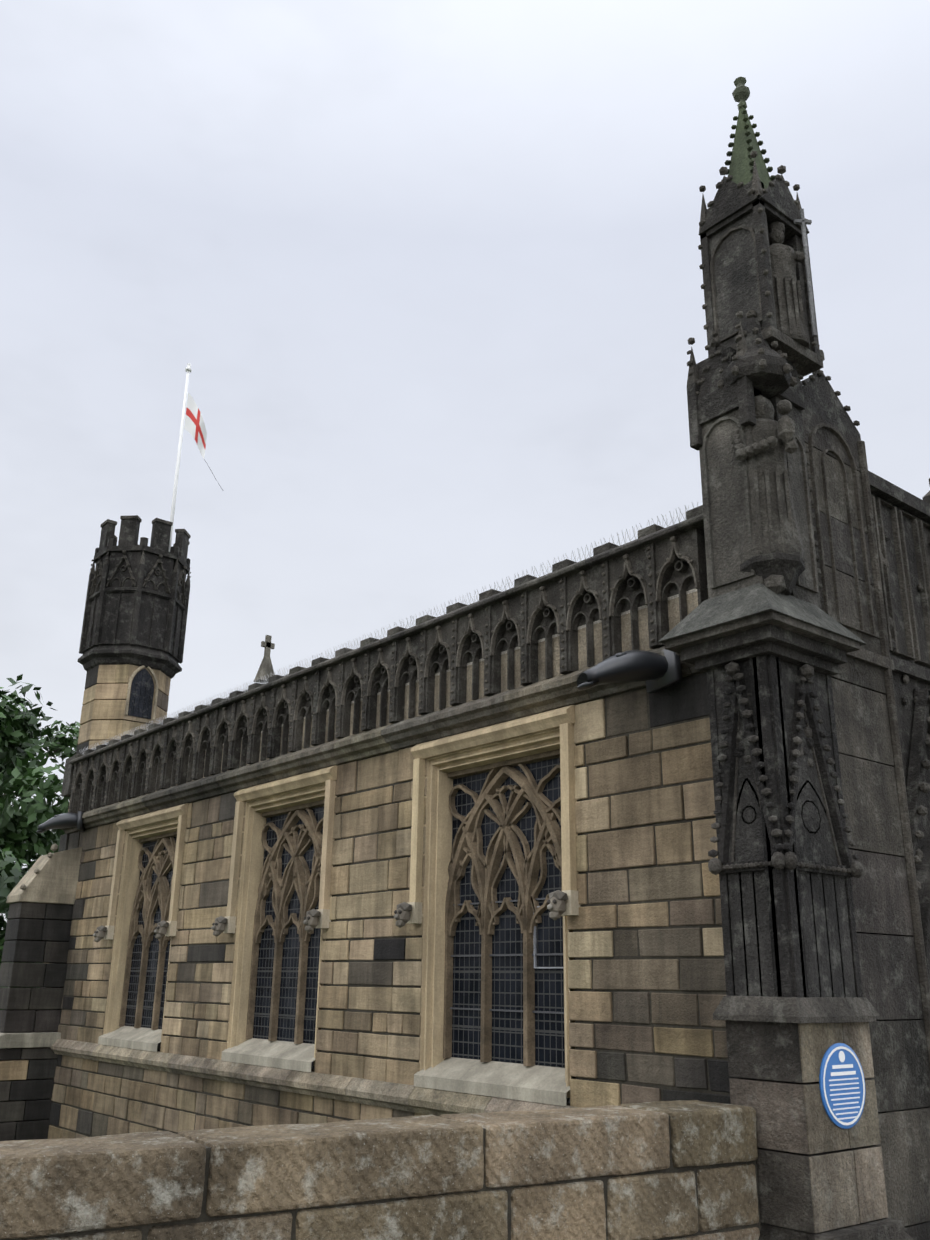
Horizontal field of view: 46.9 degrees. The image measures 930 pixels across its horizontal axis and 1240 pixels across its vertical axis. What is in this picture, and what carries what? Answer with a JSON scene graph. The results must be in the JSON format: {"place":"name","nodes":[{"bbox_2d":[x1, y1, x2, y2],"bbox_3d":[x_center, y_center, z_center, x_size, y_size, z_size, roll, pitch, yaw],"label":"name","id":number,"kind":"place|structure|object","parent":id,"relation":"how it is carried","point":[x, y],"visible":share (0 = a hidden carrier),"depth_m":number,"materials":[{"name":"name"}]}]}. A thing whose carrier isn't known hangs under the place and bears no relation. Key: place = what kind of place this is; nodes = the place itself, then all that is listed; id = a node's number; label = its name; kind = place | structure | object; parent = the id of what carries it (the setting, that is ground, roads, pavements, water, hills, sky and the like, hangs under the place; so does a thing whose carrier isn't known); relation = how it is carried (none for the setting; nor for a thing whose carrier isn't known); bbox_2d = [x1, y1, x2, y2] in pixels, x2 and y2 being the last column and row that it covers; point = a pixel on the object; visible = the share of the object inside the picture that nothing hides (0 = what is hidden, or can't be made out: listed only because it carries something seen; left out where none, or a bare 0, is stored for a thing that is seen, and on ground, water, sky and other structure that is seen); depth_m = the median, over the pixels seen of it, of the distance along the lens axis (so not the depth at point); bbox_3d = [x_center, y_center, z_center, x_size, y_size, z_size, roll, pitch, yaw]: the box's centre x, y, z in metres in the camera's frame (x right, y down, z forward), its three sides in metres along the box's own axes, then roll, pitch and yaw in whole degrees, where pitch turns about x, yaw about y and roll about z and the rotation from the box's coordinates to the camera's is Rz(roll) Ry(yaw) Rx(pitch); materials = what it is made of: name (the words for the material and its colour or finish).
{"place":"outdoors","nodes":[
{"label":"outdoors","id":0,"kind":"place"},
{"bbox_2d":[68,664,170,811],"bbox_3d":[-5.838,2.818,17.921,1.300,4.150,1.300,15,-24,-37],"label":"turret shaft","id":1,"kind":"object","parent":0,"point":[103,717],"visible":0.19,"depth_m":17.81,"materials":[{"name":"beige stone"}]},
{"bbox_2d":[77,515,190,719],"bbox_3d":[-5.799,0.100,18.841,1.648,3.530,1.648,15,-24,-37],"label":"turret top","id":2,"kind":"object","parent":1,"relation":"on","point":[136,606],"visible":1,"depth_m":18.37,"materials":[{"name":"grey stone"}]},
{"bbox_2d":[169,363,191,551],"bbox_3d":[-5.361,-2.623,19.917,0.124,4.950,0.130,15,-24,-37],"label":"flag pole","id":3,"kind":"object","parent":2,"relation":"on","point":[188,369],"visible":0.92,"depth_m":20.07,"materials":[{"name":"white metal"}]},
{"bbox_2d":[184,393,222,489],"bbox_3d":[-4.902,-3.379,20.256,0.721,1.988,0.412,15,-24,-37],"label":"flag","id":4,"kind":"object","parent":3,"relation":"attached to","point":[194,427],"visible":1,"depth_m":20.33,"materials":[{"name":"fabric"}]},
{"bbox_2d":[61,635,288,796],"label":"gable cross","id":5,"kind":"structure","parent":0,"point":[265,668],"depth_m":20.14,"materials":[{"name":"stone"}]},
{"bbox_2d":[0,1100,760,1239],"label":"bridge parapet","id":6,"kind":"structure","parent":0,"point":[48,1187],"depth_m":4.64,"materials":[{"name":"beige stone"}]},
{"bbox_2d":[0,0,929,929],"label":"sky","id":7,"kind":"structure","parent":0,"point":[427,275],"materials":[{"name":"white"}]},
{"bbox_3d":[0.335,10.047,12.267,10.400,1.400,14.550,15,-24,-37],"label":"island base","id":8,"kind":"object","parent":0,"visible":0},
{"bbox_2d":[0,844,81,1140],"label":"buttress","id":9,"kind":"object","parent":8,"relation":"on","point":[41,899],"visible":0.71,"depth_m":15.28,"materials":[{"name":"stone"}]},
{"bbox_2d":[40,834,160,1042],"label":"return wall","id":10,"kind":"structure","parent":8,"relation":"on","point":[64,841],"depth_m":16.70,"materials":[{"name":"stone"}]},
{"bbox_2d":[50,672,729,1136],"bbox_3d":[-1.935,5.183,11.095,0.588,7.000,12.710,15,-24,-37],"label":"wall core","id":11,"kind":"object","parent":8,"relation":"on","point":[650,1024],"visible":0.02,"depth_m":8.28,"materials":[{"name":"grey stone"}]},
{"bbox_2d":[93,803,188,1051],"bbox_3d":[-4.181,3.971,13.911,0.537,2.940,2.100,15,-24,-37],"label":"window frame","id":12,"kind":"object","parent":11,"relation":"in","point":[160,822],"visible":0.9,"depth_m":14.33,"materials":[{"name":"beige stone"}]},
{"bbox_2d":[119,831,176,1029],"bbox_3d":[-4.034,4.034,14.018,0.085,2.455,1.825,15,-24,-37],"label":"tracery window","id":13,"kind":"structure","parent":12,"relation":"attached to","point":[156,896],"depth_m":14.19,"materials":[{"name":"beige stone"}]},
{"bbox_2d":[125,837,176,1028],"bbox_3d":[-4.019,4.040,14.029,0.001,2.490,1.600,15,-24,-37],"label":"window glass","id":14,"kind":"object","parent":13,"relation":"in","point":[149,992],"depth_m":14.06,"materials":[{"name":"black glass"}]},
{"bbox_2d":[211,765,336,1071],"bbox_3d":[-1.987,3.146,11.380,0.537,2.940,2.100,15,-24,-37],"label":"window frame","id":15,"kind":"object","parent":11,"relation":"in","point":[307,787],"visible":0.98,"depth_m":11.74,"materials":[{"name":"beige stone"}]},
{"bbox_2d":[246,800,324,1043],"bbox_3d":[-1.840,3.208,11.487,0.085,2.455,1.825,15,-24,-37],"label":"tracery window","id":16,"kind":"structure","parent":15,"relation":"attached to","point":[305,885],"depth_m":11.63,"materials":[{"name":"beige stone"}]},
{"bbox_2d":[253,806,323,1043],"bbox_3d":[-1.825,3.215,11.498,0.001,2.490,1.600,15,-24,-37],"label":"window glass","id":17,"kind":"object","parent":16,"relation":"in","point":[288,990],"depth_m":11.47,"materials":[{"name":"glass"}]},
{"bbox_2d":[50,646,701,1115],"bbox_3d":[-2.221,3.171,11.570,0.220,3.410,12.802,15,-24,-37],"label":"string course","id":18,"kind":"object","parent":11,"relation":"attached to","point":[516,704],"depth_m":10.23,"materials":[{"name":"stone"}]},
{"bbox_2d":[36,811,84,832],"bbox_3d":[-6.058,3.039,16.055,0.660,0.286,0.400,0,-18,-11],"label":"gargoyle","id":19,"kind":"object","parent":18,"relation":"attached to","point":[65,820],"visible":1,"depth_m":15.94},
{"bbox_2d":[68,760,85,813],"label":"parapet panel","id":20,"kind":"structure","parent":18,"relation":"on","point":[76,789],"depth_m":16.67,"materials":[{"name":"grey stone"}]},
{"bbox_2d":[79,756,97,811],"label":"parapet panel","id":21,"kind":"structure","parent":18,"relation":"on","point":[88,784],"depth_m":16.32,"materials":[{"name":"grey stone"}]},
{"bbox_2d":[91,751,109,808],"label":"parapet panel","id":22,"kind":"structure","parent":18,"relation":"on","point":[100,780],"depth_m":15.97,"materials":[{"name":"grey stone"}]},
{"bbox_2d":[104,746,122,804],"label":"parapet panel","id":23,"kind":"structure","parent":18,"relation":"on","point":[112,781],"depth_m":15.62,"materials":[{"name":"grey stone"}]},
{"bbox_2d":[116,741,135,800],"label":"parapet panel","id":24,"kind":"structure","parent":18,"relation":"on","point":[126,772],"depth_m":15.28,"materials":[{"name":"grey stone"}]},
{"bbox_2d":[130,735,150,797],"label":"parapet panel","id":25,"kind":"structure","parent":18,"relation":"on","point":[140,767],"depth_m":14.93,"materials":[{"name":"grey stone"}]},
{"bbox_2d":[144,730,164,793],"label":"parapet panel","id":26,"kind":"structure","parent":18,"relation":"on","point":[154,766],"depth_m":14.58,"materials":[{"name":"grey stone"}]},
{"bbox_2d":[159,724,180,788],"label":"parapet panel","id":27,"kind":"structure","parent":18,"relation":"on","point":[169,758],"depth_m":14.23,"materials":[{"name":"grey stone"}]},
{"bbox_2d":[175,718,196,784],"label":"parapet panel","id":28,"kind":"structure","parent":18,"relation":"on","point":[185,752],"depth_m":13.89,"materials":[{"name":"grey stone"}]},
{"bbox_2d":[191,711,213,779],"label":"parapet panel","id":29,"kind":"structure","parent":18,"relation":"on","point":[202,748],"depth_m":13.54,"materials":[{"name":"grey stone"}]},
{"bbox_2d":[209,705,231,774],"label":"parapet panel","id":30,"kind":"structure","parent":18,"relation":"on","point":[220,741],"depth_m":13.19,"materials":[{"name":"grey stone"}]},
{"bbox_2d":[227,697,250,769],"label":"parapet panel","id":31,"kind":"structure","parent":18,"relation":"on","point":[238,738],"depth_m":12.84,"materials":[{"name":"grey stone"}]},
{"bbox_2d":[246,690,270,763],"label":"parapet panel","id":32,"kind":"structure","parent":18,"relation":"on","point":[258,728],"depth_m":12.49,"materials":[{"name":"grey stone"}]},
{"bbox_2d":[266,681,292,757],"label":"parapet panel","id":33,"kind":"structure","parent":18,"relation":"on","point":[279,723],"depth_m":12.15,"materials":[{"name":"grey stone"}]},
{"bbox_2d":[288,673,315,751],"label":"parapet panel","id":34,"kind":"structure","parent":18,"relation":"on","point":[301,717],"depth_m":11.80,"materials":[{"name":"grey stone"}]},
{"bbox_2d":[311,664,339,744],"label":"parapet panel","id":35,"kind":"structure","parent":18,"relation":"on","point":[325,707],"depth_m":11.45,"materials":[{"name":"grey stone"}]},
{"bbox_2d":[335,654,364,738],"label":"parapet panel","id":36,"kind":"structure","parent":18,"relation":"on","point":[349,698],"depth_m":11.10,"materials":[{"name":"grey stone"}]},
{"bbox_2d":[361,644,392,730],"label":"parapet panel","id":37,"kind":"structure","parent":18,"relation":"on","point":[376,690],"depth_m":10.76,"materials":[{"name":"grey stone"}]},
{"bbox_2d":[69,505,703,764],"bbox_3d":[-2.107,1.127,12.288,0.358,0.965,12.680,15,-24,-37],"label":"parapet coping","id":38,"kind":"object","parent":18,"relation":"on","point":[653,533],"visible":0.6,"depth_m":10.06,"materials":[{"name":"grey stone"}]},
{"bbox_2d":[79,503,697,753],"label":"bird spikes","id":39,"kind":"object","parent":38,"relation":"on","point":[590,554],"visible":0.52,"depth_m":10.59,"materials":[{"name":"grey metal"}]},
{"bbox_2d":[389,633,422,722],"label":"parapet panel","id":40,"kind":"structure","parent":18,"relation":"on","point":[404,681],"depth_m":10.41,"materials":[{"name":"grey stone"}]},
{"bbox_2d":[418,621,454,714],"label":"parapet panel","id":41,"kind":"structure","parent":18,"relation":"on","point":[435,669],"depth_m":10.06,"materials":[{"name":"grey stone"}]},
{"bbox_2d":[450,608,487,705],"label":"parapet panel","id":42,"kind":"structure","parent":18,"relation":"on","point":[467,662],"depth_m":9.71,"materials":[{"name":"grey stone"}]},
{"bbox_2d":[484,595,525,695],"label":"parapet panel","id":43,"kind":"structure","parent":18,"relation":"on","point":[502,672],"depth_m":9.36,"materials":[{"name":"grey stone"}]},
{"bbox_2d":[520,580,563,684],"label":"parapet panel","id":44,"kind":"structure","parent":18,"relation":"on","point":[539,638],"depth_m":9.02,"materials":[{"name":"grey stone"}]},
{"bbox_2d":[559,564,603,673],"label":"parapet panel","id":45,"kind":"structure","parent":18,"relation":"on","point":[580,624],"depth_m":8.67,"materials":[{"name":"grey stone"}]},
{"bbox_2d":[600,547,654,659],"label":"parapet panel","id":46,"kind":"structure","parent":18,"relation":"on","point":[624,607],"depth_m":8.32,"materials":[{"name":"grey stone"}]},
{"bbox_2d":[577,649,682,692],"bbox_3d":[1.128,0.361,7.679,0.718,0.286,0.400,2,-18,-21],"label":"gargoyle","id":47,"kind":"object","parent":18,"relation":"attached to","point":[656,672],"visible":0.98,"depth_m":7.59,"materials":[{"name":"grey stone"}]},
{"bbox_2d":[645,528,708,647],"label":"parapet panel","id":48,"kind":"structure","parent":18,"relation":"on","point":[677,581],"depth_m":7.97,"materials":[{"name":"grey stone"}]},
{"bbox_2d":[47,673,739,1138],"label":"masonry wall","id":49,"kind":"structure","parent":11,"relation":"attached to","point":[685,699],"depth_m":9.52,"materials":[{"name":"stone"}]},
{"bbox_2d":[394,705,579,1105],"bbox_3d":[0.207,2.321,8.848,0.537,2.940,2.100,15,-24,-37],"label":"window frame","id":50,"kind":"object","parent":11,"relation":"in","point":[547,731],"visible":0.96,"depth_m":9.12,"materials":[{"name":"beige stone"}]},
{"bbox_2d":[443,749,562,1065],"bbox_3d":[0.354,2.384,8.956,0.085,2.455,1.825,15,-24,-37],"label":"tracery window","id":51,"kind":"structure","parent":50,"relation":"in","point":[487,872],"depth_m":9.08,"materials":[{"name":"beige stone"}]},
{"bbox_2d":[450,898,563,1013],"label":"window bars","id":52,"kind":"object","parent":51,"relation":"attached to","point":[535,955],"depth_m":8.65,"materials":[{"name":"grey metal"}]},
{"bbox_2d":[452,757,564,1067],"bbox_3d":[0.369,2.390,8.967,0.001,2.490,1.600,15,-24,-37],"label":"window glass","id":53,"kind":"object","parent":51,"relation":"in","point":[507,994],"depth_m":8.88,"materials":[{"name":"black glass"}]},
{"bbox_2d":[658,151,913,1239],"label":"buttress","id":54,"kind":"structure","parent":8,"relation":"on","point":[762,639],"depth_m":6.40,"materials":[{"name":"stone"}]},
{"bbox_2d":[721,77,775,188],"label":"spire","id":55,"kind":"structure","parent":54,"relation":"on","point":[745,144],"depth_m":8.05,"materials":[{"name":"stone"}]},
{"bbox_2d":[819,1043,865,1128],"bbox_3d":[2.054,2.529,5.827,0.430,0.430,0.020,15,-24,-37],"label":"blue plaque","id":56,"kind":"object","parent":54,"relation":"attached to","point":[842,1085],"visible":1,"depth_m":5.81,"materials":[{"name":"metal"}]},
{"bbox_2d":[801,345,929,1239],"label":"wall","id":57,"kind":"structure","parent":8,"relation":"on","point":[872,537],"depth_m":7.21,"materials":[{"name":"stone"}]},
{"label":"river ground","id":58,"kind":"structure","parent":0,"visible":0},
{"bbox_3d":[-18.189,10.582,35.758,8.288,14.960,9.145,15,-24,-37],"label":"tree trunk","id":59,"kind":"object","parent":58,"relation":"on","visible":0},
{"bbox_2d":[0,674,80,1009],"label":"tree leaves","id":60,"kind":"object","parent":59,"relation":"on","point":[22,841],"visible":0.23,"depth_m":35.07,"materials":[{"name":"green plant"}]}
]}

